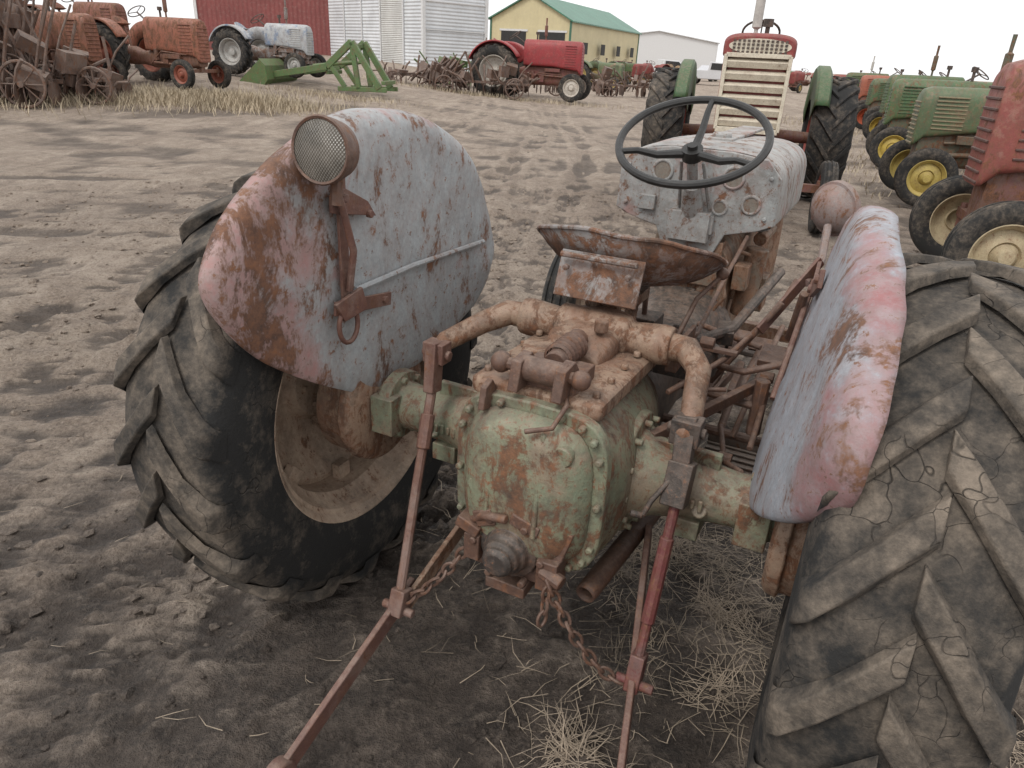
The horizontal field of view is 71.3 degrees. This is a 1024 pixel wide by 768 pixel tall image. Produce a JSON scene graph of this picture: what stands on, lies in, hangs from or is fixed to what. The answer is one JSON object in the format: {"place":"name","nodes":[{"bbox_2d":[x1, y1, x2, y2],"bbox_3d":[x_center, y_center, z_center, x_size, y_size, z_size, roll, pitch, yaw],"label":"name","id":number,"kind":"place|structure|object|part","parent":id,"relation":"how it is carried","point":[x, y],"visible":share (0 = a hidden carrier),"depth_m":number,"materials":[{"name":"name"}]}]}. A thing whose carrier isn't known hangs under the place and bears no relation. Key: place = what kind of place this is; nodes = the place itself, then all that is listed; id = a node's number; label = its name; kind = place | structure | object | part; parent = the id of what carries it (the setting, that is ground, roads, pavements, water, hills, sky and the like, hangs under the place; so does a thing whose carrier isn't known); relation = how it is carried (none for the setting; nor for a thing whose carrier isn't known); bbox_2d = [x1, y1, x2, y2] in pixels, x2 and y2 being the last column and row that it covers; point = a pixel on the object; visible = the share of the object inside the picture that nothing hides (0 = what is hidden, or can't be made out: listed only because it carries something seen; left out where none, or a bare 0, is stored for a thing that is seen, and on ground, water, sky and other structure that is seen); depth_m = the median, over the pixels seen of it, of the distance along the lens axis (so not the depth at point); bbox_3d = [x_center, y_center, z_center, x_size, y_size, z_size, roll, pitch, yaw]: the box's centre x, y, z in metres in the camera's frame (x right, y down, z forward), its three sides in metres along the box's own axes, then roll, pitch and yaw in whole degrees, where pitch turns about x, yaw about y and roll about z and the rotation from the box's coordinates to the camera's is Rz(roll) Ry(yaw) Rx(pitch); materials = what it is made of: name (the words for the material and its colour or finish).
{"place":"outdoors","nodes":[
{"label":"outdoors","id":0,"kind":"place"},
{"bbox_2d":[0,44,1023,767],"bbox_3d":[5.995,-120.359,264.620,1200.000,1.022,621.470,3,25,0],"label":"ground","id":1,"kind":"structure","parent":0,"point":[546,156],"depth_m":2.32,"materials":[{"name":"brown soil"}]},
{"bbox_2d":[0,0,42,75],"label":"rusty implement","id":2,"kind":"object","parent":1,"relation":"on","point":[18,20],"visible":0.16,"depth_m":15.22,"materials":[{"name":"brown metal"}]},
{"bbox_2d":[0,0,76,108],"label":"rusty implement","id":3,"kind":"object","parent":1,"relation":"on","point":[34,83],"visible":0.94,"depth_m":14.17,"materials":[{"name":"brown metal"}]},
{"bbox_2d":[0,0,127,79],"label":"orange tractor","id":4,"kind":"object","parent":1,"relation":"on","point":[86,39],"visible":0.24,"depth_m":16.25,"materials":[{"name":"paint"}]},
{"bbox_2d":[27,0,128,45],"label":"orange tractor","id":5,"kind":"object","parent":1,"relation":"on","point":[108,10],"visible":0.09,"depth_m":19.32,"materials":[{"name":"paint"}]},
{"bbox_2d":[38,35,137,104],"bbox_3d":[-9.250,-6.792,15.353,2.066,1.379,1.477,3,25,0],"label":"rusty implement","id":6,"kind":"object","parent":1,"relation":"on","point":[79,75],"visible":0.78,"depth_m":15.09,"materials":[{"name":"brown metal"}]},
{"bbox_2d":[93,0,230,89],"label":"orange tractor","id":7,"kind":"object","parent":1,"relation":"on","point":[175,50],"visible":0.79,"depth_m":17.09,"materials":[{"name":"paint"}]},
{"bbox_2d":[193,0,330,55],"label":"red barn","id":8,"kind":"structure","parent":1,"relation":"on","point":[212,15],"depth_m":50.33,"materials":[{"name":"metal"}]},
{"bbox_2d":[209,0,325,77],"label":"white blue tractor","id":9,"kind":"object","parent":1,"relation":"on","point":[237,47],"visible":0.86,"depth_m":20.40,"materials":[{"name":"paint"}]},
{"bbox_2d":[240,39,397,92],"bbox_3d":[-5.456,-9.094,20.259,4.231,1.320,1.930,6,25,7],"label":"green loader","id":10,"kind":"object","parent":1,"relation":"on","point":[264,71],"visible":0.99,"depth_m":19.82,"materials":[{"name":"green metal"}]},
{"bbox_2d":[328,0,488,71],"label":"white metal shed","id":11,"kind":"structure","parent":1,"relation":"on","point":[403,32],"depth_m":44.15,"materials":[{"name":"white metal"}]},
{"bbox_2d":[381,0,402,63],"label":"door","id":12,"kind":"structure","parent":11,"relation":"in","point":[391,10],"depth_m":44.74,"materials":[{"name":"metal"}]},
{"bbox_2d":[372,54,468,87],"bbox_3d":[-3.450,-11.899,27.116,3.637,1.316,2.149,0,25,-5],"label":"scrap plow","id":13,"kind":"object","parent":1,"relation":"on","point":[423,68],"visible":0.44,"depth_m":26.73,"materials":[{"name":"brown metal"}]},
{"bbox_2d":[414,51,471,86],"bbox_3d":[-1.946,-13.381,30.228,4.512,1.642,2.094,-2,25,-10],"label":"scrap plow","id":14,"kind":"object","parent":1,"relation":"on","point":[465,65],"visible":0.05,"depth_m":30.11,"materials":[{"name":"metal"}]},
{"bbox_2d":[417,51,539,98],"bbox_3d":[-1.187,-11.271,25.967,4.455,1.505,1.833,3,25,0],"label":"scrap plow","id":15,"kind":"object","parent":1,"relation":"on","point":[463,78],"visible":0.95,"depth_m":25.63,"materials":[{"name":"brown metal"}]},
{"bbox_2d":[0,72,963,207],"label":"dry grass","id":16,"kind":"structure","parent":1,"relation":"on","point":[200,98],"depth_m":16.00,"materials":[{"name":"beige plant"}]},
{"bbox_2d":[0,179,1023,767],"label":"dirt clods","id":17,"kind":"object","parent":1,"relation":"on","point":[370,597],"visible":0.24,"depth_m":2.19,"materials":[{"name":"brown soil"}]},
{"bbox_2d":[3,223,1020,767],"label":"straw litter","id":18,"kind":"object","parent":1,"relation":"on","point":[715,561],"visible":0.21,"depth_m":2.09,"materials":[{"name":"beige plant"}]},
{"bbox_2d":[485,38,558,95],"bbox_3d":[0.484,-13.199,29.689,4.262,2.086,2.223,0,25,-5],"label":"scrap plow","id":19,"kind":"object","parent":1,"relation":"on","point":[548,87],"visible":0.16,"depth_m":29.67,"materials":[{"name":"brown metal"}]},
{"bbox_2d":[469,18,590,101],"bbox_3d":[0.773,-12.168,26.723,4.335,2.760,2.467,8,25,12],"label":"red tractor","id":20,"kind":"object","parent":1,"relation":"on","point":[559,64],"visible":0.84,"depth_m":26.20,"materials":[{"name":"paint"}]},
{"bbox_2d":[113,96,1023,767],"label":"vintage tractor","id":21,"kind":"object","parent":1,"relation":"on","point":[311,406],"visible":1,"depth_m":1.59,"materials":[{"name":"paint"}]},
{"bbox_2d":[583,58,629,89],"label":"distant tractor","id":22,"kind":"object","parent":1,"relation":"on","point":[593,67],"visible":0.43,"depth_m":40.48,"materials":[{"name":"paint"}]},
{"bbox_2d":[590,64,652,97],"bbox_3d":[5.284,-14.038,33.019,3.414,1.466,2.176,-2,25,-10],"label":"scrap plow","id":23,"kind":"object","parent":1,"relation":"on","point":[604,84],"visible":0.92,"depth_m":32.68,"materials":[{"name":"brown metal"}]},
{"bbox_2d":[608,59,637,81],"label":"distant tractor","id":24,"kind":"object","parent":1,"relation":"on","point":[628,67],"visible":0.1,"depth_m":53.34,"materials":[{"name":"paint"}]},
{"bbox_2d":[625,60,671,83],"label":"distant tractor","id":25,"kind":"object","parent":1,"relation":"on","point":[641,68],"visible":0.48,"depth_m":47.88,"materials":[{"name":"paint"}]},
{"bbox_2d":[651,62,679,80],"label":"distant tractor","id":26,"kind":"object","parent":1,"relation":"on","point":[671,65],"visible":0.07,"depth_m":57.51,"materials":[{"name":"paint"}]},
{"bbox_2d":[653,59,680,72],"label":"pickup truck","id":27,"kind":"object","parent":1,"relation":"on","point":[661,61],"visible":0.05,"depth_m":62.81,"materials":[{"name":"white metal"}]},
{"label":"windows","id":28,"kind":"part","parent":27,"relation":"part of","materials":[{"name":"black glass"}]},
{"bbox_2d":[637,32,717,68],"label":"warehouse","id":29,"kind":"structure","parent":1,"relation":"on","point":[654,46],"depth_m":139.01,"materials":[{"name":"white metal"}]},
{"bbox_2d":[640,30,719,43],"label":"roof","id":30,"kind":"structure","parent":29,"relation":"on","point":[680,35],"depth_m":137.72,"materials":[{"name":"white metal"}]},
{"bbox_2d":[696,62,722,83],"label":"pickup truck","id":31,"kind":"object","parent":1,"relation":"on","point":[713,71],"visible":0.2,"depth_m":59.44,"materials":[{"name":"white metal"}]},
{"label":"windows","id":32,"kind":"part","parent":31,"relation":"part of","materials":[{"name":"black glass"}]},
{"bbox_2d":[641,0,859,233],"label":"red row tractor","id":33,"kind":"object","parent":1,"relation":"on","point":[756,69],"visible":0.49,"depth_m":8.34,"materials":[{"name":"paint"}]},
{"bbox_2d":[509,525,1023,767],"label":"dead grass tuft","id":34,"kind":"object","parent":1,"relation":"on","point":[582,742],"visible":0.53,"depth_m":1.96,"materials":[{"name":"beige plant"}]},
{"bbox_2d":[788,68,813,92],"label":"distant tractor","id":35,"kind":"object","parent":1,"relation":"on","point":[797,80],"visible":0.69,"depth_m":51.29,"materials":[{"name":"paint"}]},
{"bbox_2d":[834,70,875,78],"bbox_3d":[16.969,-14.306,34.591,3.197,1.652,1.839,8,25,10],"label":"row tractor","id":36,"kind":"object","parent":1,"relation":"on","point":[840,75],"visible":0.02,"depth_m":34.40,"materials":[{"name":"paint"}]},
{"bbox_2d":[846,56,902,84],"bbox_3d":[14.829,-11.913,28.552,3.197,2.160,1.839,8,25,12],"label":"green row tractor","id":37,"kind":"object","parent":1,"relation":"on","point":[857,75],"visible":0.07,"depth_m":28.40,"materials":[{"name":"paint"}]},
{"bbox_2d":[858,69,925,104],"bbox_3d":[13.190,-9.682,24.065,3.197,1.713,1.839,9,25,13],"label":"row tractor","id":38,"kind":"object","parent":1,"relation":"on","point":[865,82],"visible":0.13,"depth_m":24.02,"materials":[{"name":"paint"}]},
{"bbox_2d":[855,71,976,128],"bbox_3d":[11.514,-7.899,20.082,3.197,1.652,1.839,7,25,9],"label":"green row tractor","id":39,"kind":"object","parent":1,"relation":"on","point":[874,97],"visible":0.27,"depth_m":20.05,"materials":[{"name":"paint"}]},
{"bbox_2d":[862,45,988,138],"bbox_3d":[10.002,-6.480,16.228,3.197,2.160,1.839,8,25,10],"label":"green row tractor","id":40,"kind":"object","parent":1,"relation":"on","point":[872,121],"visible":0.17,"depth_m":16.20,"materials":[{"name":"paint"}]},
{"bbox_2d":[865,67,992,166],"bbox_3d":[8.005,-4.536,12.325,3.197,1.712,1.839,12,26,19],"label":"green row tractor","id":41,"kind":"object","parent":1,"relation":"on","point":[892,128],"visible":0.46,"depth_m":12.38,"materials":[{"name":"paint"}]},
{"bbox_2d":[878,34,1017,205],"bbox_3d":[6.620,-3.245,8.978,3.197,2.040,1.839,10,26,15],"label":"green row tractor","id":42,"kind":"object","parent":1,"relation":"on","point":[934,147],"visible":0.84,"depth_m":9.04,"materials":[{"name":"paint"}]},
{"bbox_2d":[909,59,1023,267],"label":"orange row tractor","id":43,"kind":"object","parent":1,"relation":"on","point":[975,211],"visible":0.91,"depth_m":5.25,"materials":[{"name":"paint"}]},
{"bbox_2d":[28,0,1023,81],"label":"sky","id":44,"kind":"structure","parent":0,"point":[846,36],"materials":[{"name":"white"}]},
{"bbox_2d":[488,0,641,62],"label":"yellow barn","id":45,"kind":"structure","parent":0,"point":[602,36],"depth_m":80.46,"materials":[{"name":"metal"}]},
{"bbox_2d":[501,30,633,57],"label":"building windows","id":46,"kind":"structure","parent":45,"relation":"in","point":[505,35],"depth_m":79.92,"materials":[{"name":"black glass"}]},
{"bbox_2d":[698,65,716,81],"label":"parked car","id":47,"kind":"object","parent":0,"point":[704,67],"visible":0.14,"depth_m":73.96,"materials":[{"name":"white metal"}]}
]}

